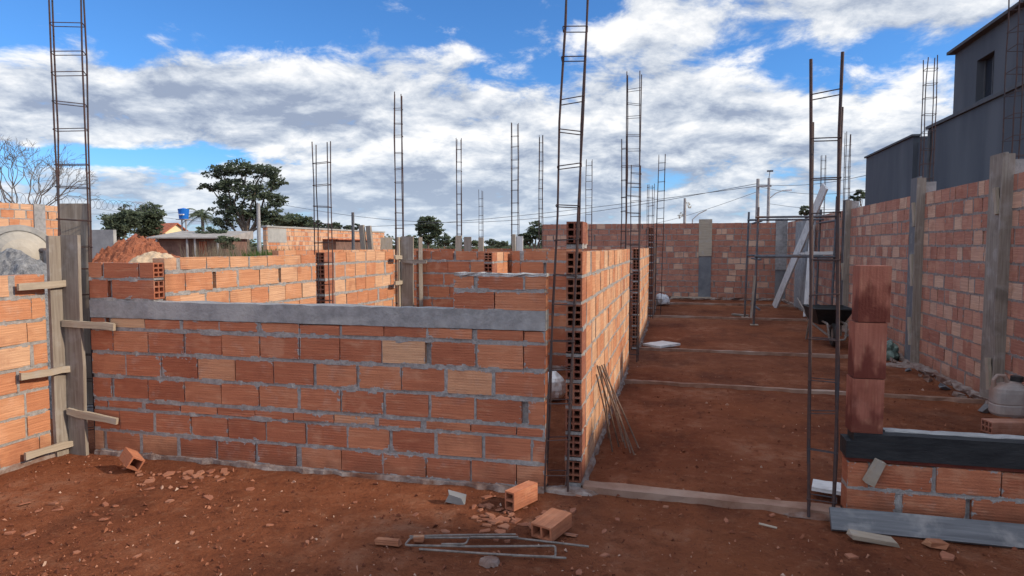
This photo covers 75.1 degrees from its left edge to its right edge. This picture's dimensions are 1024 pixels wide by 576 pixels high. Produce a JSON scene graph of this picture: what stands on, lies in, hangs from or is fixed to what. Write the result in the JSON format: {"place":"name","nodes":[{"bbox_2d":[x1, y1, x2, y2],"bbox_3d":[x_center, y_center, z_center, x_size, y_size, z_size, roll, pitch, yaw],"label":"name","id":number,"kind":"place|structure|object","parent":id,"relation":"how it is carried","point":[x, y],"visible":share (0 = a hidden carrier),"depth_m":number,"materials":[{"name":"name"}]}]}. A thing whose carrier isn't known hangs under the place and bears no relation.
{"place":"outdoors","nodes":[
{"label":"outdoors","id":0,"kind":"place"},
{"bbox_2d":[92,230,116,258],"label":"plaster wall","id":1,"kind":"structure","parent":0,"point":[103,239],"depth_m":34.08,"materials":[{"name":"grey paint"}]},
{"bbox_2d":[126,223,187,240],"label":"house","id":2,"kind":"structure","parent":0,"point":[171,227],"depth_m":59.14,"materials":[{"name":"beige paint"}]},
{"bbox_2d":[261,225,384,253],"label":"old wall","id":3,"kind":"structure","parent":0,"point":[278,237],"depth_m":28.03,"materials":[{"name":"orange brick"}]},
{"bbox_2d":[272,249,397,306],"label":"brick wall","id":4,"kind":"structure","parent":0,"point":[289,252],"depth_m":10.70,"materials":[{"name":"orange brick"}]},
{"bbox_2d":[0,0,1018,246],"label":"sky","id":5,"kind":"structure","parent":0,"point":[177,89],"materials":[{"name":"blue"}]},
{"bbox_2d":[0,248,1023,575],"bbox_3d":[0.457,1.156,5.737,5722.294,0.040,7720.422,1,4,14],"label":"ground","id":6,"kind":"structure","parent":0,"point":[660,458],"depth_m":3.92,"materials":[{"name":"brown soil"}]},
{"bbox_2d":[0,225,47,263],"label":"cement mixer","id":7,"kind":"object","parent":6,"relation":"on","point":[29,241],"visible":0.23,"depth_m":8.08,"materials":[{"name":"metal"}]},
{"bbox_2d":[0,274,55,474],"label":"brick wall","id":8,"kind":"structure","parent":6,"relation":"on","point":[25,424],"depth_m":4.56,"materials":[{"name":"orange brick"}]},
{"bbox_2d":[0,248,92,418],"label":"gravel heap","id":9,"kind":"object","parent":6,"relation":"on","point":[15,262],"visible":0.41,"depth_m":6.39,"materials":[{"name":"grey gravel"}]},
{"bbox_2d":[0,134,100,205],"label":"bare tree","id":10,"kind":"object","parent":6,"relation":"on","point":[14,158],"visible":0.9,"depth_m":26.45,"materials":[{"name":"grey plant"}]},
{"bbox_2d":[17,235,118,460],"bbox_3d":[-3.084,0.432,4.627,0.447,1.600,0.380,1,4,14],"label":"column formwork","id":11,"kind":"object","parent":6,"relation":"on","point":[66,372],"depth_m":4.77,"materials":[{"name":"grey wood"}]},
{"bbox_2d":[60,203,92,403],"bbox_3d":[-3.272,0.126,5.035,0.222,1.520,0.034,0,4,0],"label":"board","id":12,"kind":"object","parent":11,"relation":"attached to","point":[73,211],"visible":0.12,"depth_m":4.99,"materials":[{"name":"grey wood"}]},
{"bbox_2d":[48,0,94,434],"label":"rebar cage","id":13,"kind":"object","parent":6,"relation":"on","point":[58,187],"visible":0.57,"depth_m":4.85,"materials":[{"name":"metal"}]},
{"bbox_2d":[0,191,155,235],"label":"old wall","id":14,"kind":"structure","parent":6,"relation":"on","point":[42,217],"depth_m":14.72,"materials":[{"name":"orange brick"}]},
{"bbox_2d":[96,204,144,240],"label":"round tree","id":15,"kind":"object","parent":6,"relation":"on","point":[123,223],"visible":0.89,"depth_m":51.55,"materials":[{"name":"green plant"}]},
{"bbox_2d":[119,447,144,470],"bbox_3d":[-2.550,1.149,4.465,0.114,0.135,0.202,-3,5,-43],"label":"hollow brick","id":16,"kind":"object","parent":6,"relation":"on","point":[131,459],"visible":1,"depth_m":4.44,"materials":[{"name":"orange ceramic"}]},
{"bbox_2d":[92,236,179,262],"bbox_3d":[-8.755,-0.312,15.449,4.477,1.795,3.626,1,4,14],"label":"soil mound","id":17,"kind":"object","parent":6,"relation":"on","point":[122,251],"visible":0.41,"depth_m":15.02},
{"bbox_2d":[133,201,166,238],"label":"round tree","id":18,"kind":"object","parent":6,"relation":"on","point":[152,221],"visible":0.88,"depth_m":54.58,"materials":[{"name":"green plant"}]},
{"bbox_2d":[128,251,174,262],"bbox_3d":[-5.116,0.212,9.570,2.891,1.483,2.072,0,4,-7],"label":"sand heap","id":19,"kind":"object","parent":6,"relation":"on","point":[146,257],"visible":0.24,"depth_m":9.37,"materials":[{"name":"beige sand"}]},
{"bbox_2d":[176,208,191,230],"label":"water tank","id":20,"kind":"object","parent":6,"relation":"on","point":[183,213],"visible":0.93,"depth_m":45.65,"materials":[{"name":"plastic"}]},
{"bbox_2d":[146,231,252,256],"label":"shed","id":21,"kind":"structure","parent":6,"relation":"on","point":[169,242],"depth_m":34.10,"materials":[{"name":"concrete"}]},
{"bbox_2d":[183,208,224,230],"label":"palm tree","id":22,"kind":"object","parent":6,"relation":"on","point":[201,213],"visible":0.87,"depth_m":47.85,"materials":[{"name":"green plant"}]},
{"bbox_2d":[195,226,227,233],"bbox_3d":[-16.296,-2.015,35.980,1.831,2.748,1.150,1,4,14],"label":"bush","id":23,"kind":"object","parent":6,"relation":"on","point":[211,230],"visible":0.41,"depth_m":35.81,"materials":[{"name":"green plant"}]},
{"bbox_2d":[214,235,241,250],"bbox_3d":[-12.834,-1.347,30.072,1.152,2.147,0.825,-2,4,-26],"label":"bush","id":24,"kind":"object","parent":6,"relation":"on","point":[222,241],"visible":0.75,"depth_m":29.94,"materials":[{"name":"green plant"}]},
{"bbox_2d":[197,158,289,250],"bbox_3d":[-16.102,-4.356,40.286,5.384,6.903,2.932,1,4,14],"label":"broad tree","id":25,"kind":"object","parent":6,"relation":"on","point":[232,210],"visible":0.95,"depth_m":39.77,"materials":[{"name":"green plant"}]},
{"bbox_2d":[256,203,260,252],"bbox_3d":[-9.115,-1.472,24.002,0.161,3.143,0.153,1,4,14],"label":"utility pole","id":26,"kind":"object","parent":6,"relation":"on","point":[258,226],"visible":0.57,"depth_m":23.91,"materials":[{"name":"concrete"}]},
{"bbox_2d":[229,247,296,255],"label":"green weeds","id":27,"kind":"object","parent":6,"relation":"on","point":[261,254],"visible":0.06,"depth_m":15.78,"materials":[{"name":"green plant"}]},
{"bbox_2d":[152,251,393,305],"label":"brick wall","id":28,"kind":"structure","parent":6,"relation":"on","point":[364,278],"depth_m":6.22,"materials":[{"name":"orange brick"}]},
{"bbox_2d":[178,239,377,256],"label":"dry weeds","id":29,"kind":"object","parent":6,"relation":"on","point":[214,251],"visible":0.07,"depth_m":19.84,"materials":[{"name":"brown plant"}]},
{"bbox_2d":[273,212,329,228],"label":"tree","id":30,"kind":"object","parent":6,"relation":"on","point":[297,220],"visible":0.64,"depth_m":69.47,"materials":[{"name":"green plant"}]},
{"bbox_2d":[88,262,548,493],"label":"brick wall","id":31,"kind":"structure","parent":6,"relation":"on","point":[457,393],"depth_m":4.39,"materials":[{"name":"brick"}]},
{"bbox_2d":[311,141,333,303],"bbox_3d":[-1.938,-0.213,6.850,0.183,2.570,0.100,1,4,14],"label":"rebar cage","id":32,"kind":"object","parent":6,"relation":"on","point":[318,242],"visible":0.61,"depth_m":6.81,"materials":[{"name":"metal"}]},
{"bbox_2d":[126,232,541,251],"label":"woods","id":33,"kind":"object","parent":6,"relation":"on","point":[253,245],"visible":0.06,"depth_m":164.08,"materials":[{"name":"green plant"}]},
{"bbox_2d":[358,225,366,249],"bbox_3d":[-3.966,-0.659,17.998,0.136,2.079,0.105,-5,3,13],"label":"post","id":34,"kind":"object","parent":6,"relation":"on","point":[363,244],"visible":0.34,"depth_m":17.92,"materials":[{"name":"grey wood"}]},
{"bbox_2d":[366,226,372,249],"bbox_3d":[-3.784,-0.650,17.999,0.132,2.060,0.104,-4,3,14],"label":"post","id":35,"kind":"object","parent":6,"relation":"on","point":[369,237],"visible":0.34,"depth_m":17.92,"materials":[{"name":"grey wood"}]},
{"bbox_2d":[381,237,391,248],"bbox_3d":[-3.299,-0.462,17.531,0.311,1.735,0.032,0,3,-3],"label":"board","id":36,"kind":"object","parent":6,"relation":"on","point":[386,242],"visible":0.15,"depth_m":17.48,"materials":[{"name":"grey wood"}]},
{"bbox_2d":[374,537,401,546],"bbox_3d":[-0.625,1.281,3.361,0.135,0.027,0.035,1,4,11],"label":"brick fragment","id":37,"kind":"object","parent":6,"relation":"on","point":[396,542],"visible":1,"depth_m":3.35,"materials":[{"name":"orange brick"}]},
{"bbox_2d":[393,92,403,306],"bbox_3d":[-1.488,-0.802,8.795,0.121,3.503,0.125,0,4,-3],"label":"rebar cage","id":38,"kind":"object","parent":6,"relation":"on","point":[401,169],"visible":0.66,"depth_m":8.75,"materials":[{"name":"metal"}]},
{"bbox_2d":[394,236,426,306],"bbox_3d":[-1.300,0.149,8.596,0.401,1.630,0.311,1,4,14],"label":"column formwork","id":39,"kind":"object","parent":6,"relation":"on","point":[406,262],"depth_m":8.64,"materials":[{"name":"grey wood"}]},
{"bbox_2d":[415,216,445,248],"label":"lone tree","id":40,"kind":"object","parent":6,"relation":"on","point":[433,230],"visible":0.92,"depth_m":69.63,"materials":[{"name":"green plant"}]},
{"bbox_2d":[432,232,462,248],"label":"bush","id":41,"kind":"object","parent":6,"relation":"on","point":[446,240],"visible":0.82,"depth_m":57.77,"materials":[{"name":"green plant"}]},
{"bbox_2d":[445,490,465,504],"bbox_3d":[-0.330,1.235,3.912,0.120,0.082,0.053,0,4,2],"label":"concrete fragment","id":42,"kind":"object","parent":6,"relation":"on","point":[455,497],"visible":1,"depth_m":3.89,"materials":[{"name":"grey concrete"}]},
{"bbox_2d":[456,138,461,235],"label":"rebar cage","id":43,"kind":"object","parent":6,"relation":"on","point":[457,214],"visible":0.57,"depth_m":12.61,"materials":[{"name":"metal"}]},
{"bbox_2d":[409,533,515,536],"bbox_3d":[-0.253,1.272,3.422,0.546,0.015,0.012,0,4,-1],"label":"bent bar","id":44,"kind":"object","parent":6,"relation":"on","point":[504,534],"visible":1,"depth_m":3.42,"materials":[{"name":"metal"}]},
{"bbox_2d":[416,251,511,306],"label":"brick wall","id":45,"kind":"structure","parent":6,"relation":"on","point":[440,268],"depth_m":8.67,"materials":[{"name":"orange brick"}]},
{"bbox_2d":[441,536,517,544],"bbox_3d":[-0.162,1.270,3.363,0.392,0.015,0.073,-1,4,-18],"label":"bent bar","id":46,"kind":"object","parent":6,"relation":"on","point":[468,538],"visible":1,"depth_m":3.38,"materials":[{"name":"metal"}]},
{"bbox_2d":[479,555,499,567],"bbox_3d":[-0.109,1.303,3.185,0.104,0.030,0.104,1,4,14],"label":"mortar spill","id":47,"kind":"object","parent":6,"relation":"on","point":[488,561],"visible":1,"depth_m":3.16,"materials":[{"name":"grey concrete"}]},
{"bbox_2d":[419,548,565,558],"bbox_3d":[-0.099,1.289,3.229,0.725,0.013,0.023,0,4,7],"label":"bent bar","id":48,"kind":"object","parent":6,"relation":"on","point":[472,552],"visible":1,"depth_m":3.23,"materials":[{"name":"metal"}]},
{"bbox_2d":[405,536,588,557],"bbox_3d":[-0.077,1.280,3.322,0.905,0.018,0.199,1,4,11],"label":"bent bar","id":49,"kind":"object","parent":6,"relation":"on","point":[479,546],"visible":1,"depth_m":3.31,"materials":[{"name":"metal"}]},
{"bbox_2d":[484,252,509,272],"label":"brick wall","id":50,"kind":"structure","parent":6,"relation":"on","point":[496,262],"depth_m":7.80,"materials":[{"name":"orange brick"}]},
{"bbox_2d":[0,365,1016,575],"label":"earth crumbs","id":51,"kind":"object","parent":6,"relation":"on","point":[56,571],"visible":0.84,"depth_m":3.54,"materials":[{"name":"brown soil"}]},
{"bbox_2d":[511,122,518,250],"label":"rebar cage","id":52,"kind":"object","parent":6,"relation":"on","point":[517,180],"visible":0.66,"depth_m":12.33,"materials":[{"name":"metal"}]},
{"bbox_2d":[505,480,537,510],"bbox_3d":[0.055,1.208,3.875,0.068,0.105,0.220,3,5,39],"label":"hollow brick","id":53,"kind":"object","parent":6,"relation":"on","point":[521,495],"visible":1,"depth_m":3.84,"materials":[{"name":"orange ceramic"}]},
{"bbox_2d":[518,221,542,248],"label":"dense tree","id":54,"kind":"object","parent":6,"relation":"on","point":[530,234],"visible":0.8,"depth_m":41.80,"materials":[{"name":"green plant"}]},
{"bbox_2d":[512,251,568,369],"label":"brick wall","id":55,"kind":"structure","parent":6,"relation":"on","point":[537,262],"depth_m":8.20,"materials":[{"name":"orange brick"}]},
{"bbox_2d":[538,135,542,248],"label":"rebar cage","id":56,"kind":"object","parent":6,"relation":"on","point":[539,216],"visible":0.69,"depth_m":14.16,"materials":[{"name":"metal"}]},
{"bbox_2d":[531,508,571,540],"bbox_3d":[0.209,1.240,3.487,0.125,0.091,0.205,3,4,37],"label":"hollow brick","id":57,"kind":"object","parent":6,"relation":"on","point":[552,524],"visible":0.99,"depth_m":3.45,"materials":[{"name":"orange ceramic"}]},
{"bbox_2d":[548,371,565,400],"bbox_3d":[0.405,0.964,6.562,0.251,0.293,0.333,1,4,14],"label":"sack","id":58,"kind":"object","parent":6,"relation":"on","point":[558,387],"visible":0.62,"depth_m":6.45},
{"bbox_2d":[544,0,588,491],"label":"rebar cage","id":59,"kind":"object","parent":6,"relation":"on","point":[578,207],"visible":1,"depth_m":3.99,"materials":[{"name":"metal"}]},
{"bbox_2d":[546,485,597,495],"bbox_3d":[0.327,1.245,4.108,0.419,0.030,0.150,1,4,14],"label":"mortar spill","id":60,"kind":"object","parent":6,"relation":"on","point":[562,490],"visible":0.84,"depth_m":4.07,"materials":[{"name":"grey concrete"}]},
{"bbox_2d":[585,159,592,248],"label":"rebar cage","id":61,"kind":"object","parent":6,"relation":"on","point":[586,205],"visible":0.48,"depth_m":16.91,"materials":[{"name":"metal"}]},
{"bbox_2d":[565,221,629,487],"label":"brick wall","id":62,"kind":"structure","parent":6,"relation":"on","point":[601,334],"depth_m":4.61,"materials":[{"name":"orange brick"}]},
{"bbox_2d":[596,365,619,446],"bbox_3d":[0.711,0.875,4.897,0.249,0.646,0.020,-3,5,-38],"label":"leaning bar","id":63,"kind":"object","parent":6,"relation":"on","point":[608,405],"visible":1,"depth_m":4.88,"materials":[{"name":"brown metal"}]},
{"bbox_2d":[598,366,634,454],"bbox_3d":[0.764,0.891,4.865,0.304,0.620,0.017,3,4,37],"label":"leaning bar","id":64,"kind":"object","parent":6,"relation":"on","point":[616,410],"visible":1,"depth_m":4.86,"materials":[{"name":"brown metal"}]},
{"bbox_2d":[601,365,638,447],"bbox_3d":[0.817,0.891,5.036,0.325,0.598,0.016,3,4,35],"label":"leaning bar","id":65,"kind":"object","parent":6,"relation":"on","point":[620,406],"visible":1,"depth_m":5.03,"materials":[{"name":"brown metal"}]},
{"bbox_2d":[620,136,627,248],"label":"rebar cage","id":66,"kind":"object","parent":6,"relation":"on","point":[626,180],"visible":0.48,"depth_m":8.38,"materials":[{"name":"metal"}]},
{"bbox_2d":[625,71,641,361],"bbox_3d":[1.557,-0.895,8.588,0.191,3.716,0.130,1,4,14],"label":"rebar cage","id":67,"kind":"object","parent":6,"relation":"on","point":[639,166],"visible":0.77,"depth_m":8.54,"materials":[{"name":"metal"}]},
{"bbox_2d":[629,165,641,353],"bbox_3d":[1.702,-0.381,9.203,0.153,2.612,0.116,1,4,14],"label":"rebar cage","id":68,"kind":"object","parent":6,"relation":"on","point":[638,345],"visible":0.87,"depth_m":9.15,"materials":[{"name":"metal"}]},
{"bbox_2d":[646,184,654,318],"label":"rebar cage","id":69,"kind":"object","parent":6,"relation":"on","point":[652,205],"visible":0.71,"depth_m":13.77,"materials":[{"name":"metal"}]},
{"bbox_2d":[648,228,656,315],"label":"brick wall","id":70,"kind":"structure","parent":6,"relation":"on","point":[655,266],"depth_m":14.45,"materials":[{"name":"orange brick"}]},
{"bbox_2d":[654,154,665,314],"bbox_3d":[3.222,-1.157,14.508,0.211,3.500,0.085,1,4,14],"label":"rebar cage","id":71,"kind":"object","parent":6,"relation":"on","point":[656,231],"visible":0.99,"depth_m":14.48,"materials":[{"name":"metal"}]},
{"bbox_2d":[643,341,679,347],"bbox_3d":[2.238,0.842,9.954,0.436,0.035,0.358,-3,5,-36],"label":"sack","id":72,"kind":"object","parent":6,"relation":"on","point":[660,344],"visible":1,"depth_m":9.89,"materials":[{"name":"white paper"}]},
{"bbox_2d":[542,218,787,300],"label":"boundary wall","id":73,"kind":"structure","parent":6,"relation":"on","point":[704,258],"depth_m":18.97,"materials":[{"name":"brick"}]},
{"bbox_2d":[583,480,840,515],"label":"ground beam","id":74,"kind":"structure","parent":6,"relation":"on","point":[624,490],"depth_m":3.92,"materials":[{"name":"concrete"}]},
{"bbox_2d":[653,315,807,321],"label":"ground beam","id":75,"kind":"structure","parent":6,"relation":"on","point":[728,318],"depth_m":13.81,"materials":[{"name":"concrete"}]},
{"bbox_2d":[668,302,793,306],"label":"ground beam","id":76,"kind":"structure","parent":6,"relation":"on","point":[724,304],"depth_m":17.10,"materials":[{"name":"concrete"}]},
{"bbox_2d":[639,347,847,357],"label":"ground beam","id":77,"kind":"structure","parent":6,"relation":"on","point":[817,355],"depth_m":9.37,"materials":[{"name":"concrete"}]},
{"bbox_2d":[755,179,771,221],"bbox_3d":[14.992,-3.707,39.836,0.876,5.631,0.270,1,4,14],"label":"utility pole","id":78,"kind":"object","parent":6,"relation":"on","point":[758,186],"visible":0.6,"depth_m":39.73,"materials":[{"name":"concrete"}]},
{"bbox_2d":[101,186,755,226],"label":"power line","id":79,"kind":"object","parent":78,"relation":"attached to","point":[532,214],"visible":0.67,"depth_m":45.98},
{"bbox_2d":[285,184,753,222],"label":"power line","id":80,"kind":"object","parent":78,"relation":"attached to","point":[532,218],"visible":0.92,"depth_m":47.38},
{"bbox_2d":[766,170,791,222],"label":"utility pole","id":81,"kind":"object","parent":6,"relation":"on","point":[768,199],"visible":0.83,"depth_m":43.77,"materials":[{"name":"concrete"}]},
{"bbox_2d":[741,196,840,326],"bbox_3d":[5.464,-0.531,13.141,1.584,2.421,1.598,1,4,14],"label":"scaffold","id":82,"kind":"object","parent":6,"relation":"on","point":[817,255],"visible":0.77,"depth_m":12.61,"materials":[{"name":"metal"}]},
{"bbox_2d":[772,183,827,307],"bbox_3d":[6.458,-0.813,15.044,0.044,3.714,0.208,-6,46,-5],"label":"plank","id":83,"kind":"object","parent":6,"relation":"on","point":[817,204],"visible":0.78,"depth_m":14.93,"materials":[{"name":"grey wood"}]},
{"bbox_2d":[794,221,808,309],"bbox_3d":[6.873,-0.547,15.815,0.035,2.084,1.604,1,4,14],"label":"panel","id":84,"kind":"object","parent":6,"relation":"on","point":[800,278],"visible":0.5,"depth_m":15.88,"materials":[{"name":"concrete"}]},
{"bbox_2d":[624,379,984,403],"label":"ground beam","id":85,"kind":"structure","parent":6,"relation":"on","point":[832,392],"depth_m":6.91,"materials":[{"name":"concrete"}]},
{"bbox_2d":[784,512,829,520],"bbox_3d":[1.695,1.268,3.741,0.347,0.030,0.129,1,4,14],"label":"mortar spill","id":86,"kind":"object","parent":6,"relation":"on","point":[820,516],"visible":0.54,"depth_m":3.71,"materials":[{"name":"grey concrete"}]},
{"bbox_2d":[803,225,814,316],"bbox_3d":[6.444,-0.385,14.427,0.041,2.073,0.152,14,-15,-12],"label":"plank","id":87,"kind":"object","parent":6,"relation":"on","point":[806,298],"visible":0.5,"depth_m":14.38,"materials":[{"name":"grey wood"}]},
{"bbox_2d":[796,297,851,346],"bbox_3d":[4.954,0.531,10.496,0.634,0.640,1.572,1,4,14],"label":"wheelbarrow","id":88,"kind":"object","parent":6,"relation":"on","point":[823,314],"visible":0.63,"depth_m":10.07,"materials":[{"name":"black metal"}]},
{"bbox_2d":[806,51,843,516],"bbox_3d":[1.703,0.013,3.642,0.202,2.520,0.116,2,4,25],"label":"rebar cage","id":89,"kind":"object","parent":6,"relation":"on","point":[839,137],"visible":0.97,"depth_m":3.60,"materials":[{"name":"metal"}]},
{"bbox_2d":[811,479,840,495],"bbox_3d":[1.975,1.202,3.965,0.340,0.027,0.168,4,5,27],"label":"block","id":90,"kind":"object","parent":6,"relation":"on","point":[822,486],"visible":0.48,"depth_m":3.98,"materials":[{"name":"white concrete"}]},
{"bbox_2d":[840,131,851,304],"bbox_3d":[6.021,-1.026,12.026,0.104,3.547,0.128,1,4,14],"label":"rebar cage","id":91,"kind":"object","parent":6,"relation":"on","point":[846,145],"visible":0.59,"depth_m":11.99,"materials":[{"name":"metal"}]},
{"bbox_2d":[840,199,851,328],"bbox_3d":[5.967,-0.412,11.962,0.110,2.330,0.371,1,4,14],"label":"column formwork","id":92,"kind":"object","parent":6,"relation":"on","point":[845,264],"depth_m":11.79,"materials":[{"name":"grey wood"}]},
{"bbox_2d":[846,529,899,547],"bbox_3d":[1.841,1.279,3.397,0.236,0.039,0.082,1,4,19],"label":"wood offcut","id":93,"kind":"object","parent":6,"relation":"on","point":[863,536],"visible":1,"depth_m":3.38,"materials":[{"name":"beige wood"}]},
{"bbox_2d":[886,340,899,360],"bbox_3d":[5.018,0.831,8.865,0.251,0.274,0.346,1,4,14],"label":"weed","id":94,"kind":"object","parent":6,"relation":"on","point":[892,349],"visible":0.54,"depth_m":8.75,"materials":[{"name":"green plant"}]},
{"bbox_2d":[781,159,1023,418],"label":"boundary wall","id":95,"kind":"structure","parent":6,"relation":"on","point":[954,247],"depth_m":7.63,"materials":[{"name":"brick"}]},
{"bbox_2d":[904,176,925,362],"bbox_3d":[5.116,-0.215,8.490,0.110,2.370,0.369,1,4,14],"label":"column formwork","id":96,"kind":"object","parent":95,"relation":"on","point":[915,264],"depth_m":8.36,"materials":[{"name":"grey wood"}]},
{"bbox_2d":[919,55,937,181],"bbox_3d":[5.220,-2.055,8.340,0.146,1.662,0.137,1,4,14],"label":"rebar cage","id":97,"kind":"object","parent":95,"relation":"on","point":[932,113],"visible":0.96,"depth_m":8.32,"materials":[{"name":"metal"}]},
{"bbox_2d":[979,152,1015,397],"bbox_3d":[4.589,-0.080,6.336,0.110,2.370,0.368,1,4,14],"label":"column formwork","id":98,"kind":"object","parent":95,"relation":"on","point":[997,253],"depth_m":6.21,"materials":[{"name":"grey wood"}]},
{"bbox_2d":[1002,0,1023,158],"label":"rebar cage","id":99,"kind":"object","parent":95,"relation":"on","point":[1022,90],"visible":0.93,"depth_m":6.23,"materials":[{"name":"metal"}]},
{"bbox_2d":[829,507,1023,548],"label":"plank","id":100,"kind":"object","parent":6,"relation":"on","point":[978,532],"visible":0.98,"depth_m":3.44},
{"bbox_2d":[840,428,1023,523],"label":"wall","id":101,"kind":"structure","parent":6,"relation":"on","point":[974,476],"depth_m":3.58,"materials":[{"name":"orange brick"}]},
{"bbox_2d":[845,265,891,433],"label":"block pillar","id":102,"kind":"structure","parent":101,"relation":"on","point":[868,323],"depth_m":3.63,"materials":[{"name":"brick"}]},
{"bbox_2d":[862,458,885,486],"bbox_3d":[1.968,1.003,3.617,0.105,0.156,0.056,1,4,14],"label":"wood block","id":103,"kind":"object","parent":101,"relation":"on","point":[873,472],"depth_m":3.60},
{"bbox_2d":[922,538,948,549],"bbox_3d":[2.124,1.281,3.337,0.103,0.039,0.071,0,4,-5],"label":"brick fragment","id":104,"kind":"object","parent":6,"relation":"on","point":[936,543],"visible":1,"depth_m":3.32,"materials":[{"name":"orange brick"}]},
{"bbox_2d":[981,418,1023,434],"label":"hollow brick","id":105,"kind":"object","parent":6,"relation":"on","point":[1009,426],"visible":0.98,"depth_m":5.30,"materials":[{"name":"brick"}]},
{"bbox_2d":[988,374,1023,417],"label":"jug","id":106,"kind":"object","parent":105,"relation":"on","point":[1006,398],"visible":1,"depth_m":5.46,"materials":[{"name":"grey plastic"}]},
{"bbox_2d":[414,249,629,313],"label":"brick wall","id":107,"kind":"structure","parent":0,"point":[415,287],"depth_m":12.71,"materials":[{"name":"orange ceramic"}]},
{"bbox_2d":[631,248,649,348],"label":"brick wall","id":108,"kind":"structure","parent":0,"point":[644,282],"depth_m":10.32,"materials":[{"name":"orange brick"}]},
{"bbox_2d":[864,0,1023,205],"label":"house","id":109,"kind":"structure","parent":0,"point":[968,137],"depth_m":15.22,"materials":[{"name":"grey paint"}]},
{"bbox_2d":[983,55,993,97],"bbox_3d":[10.517,-4.621,14.539,0.045,0.910,0.850,1,4,14],"label":"window","id":110,"kind":"structure","parent":109,"relation":"in","point":[989,63],"depth_m":14.77,"materials":[{"name":"black glass"}]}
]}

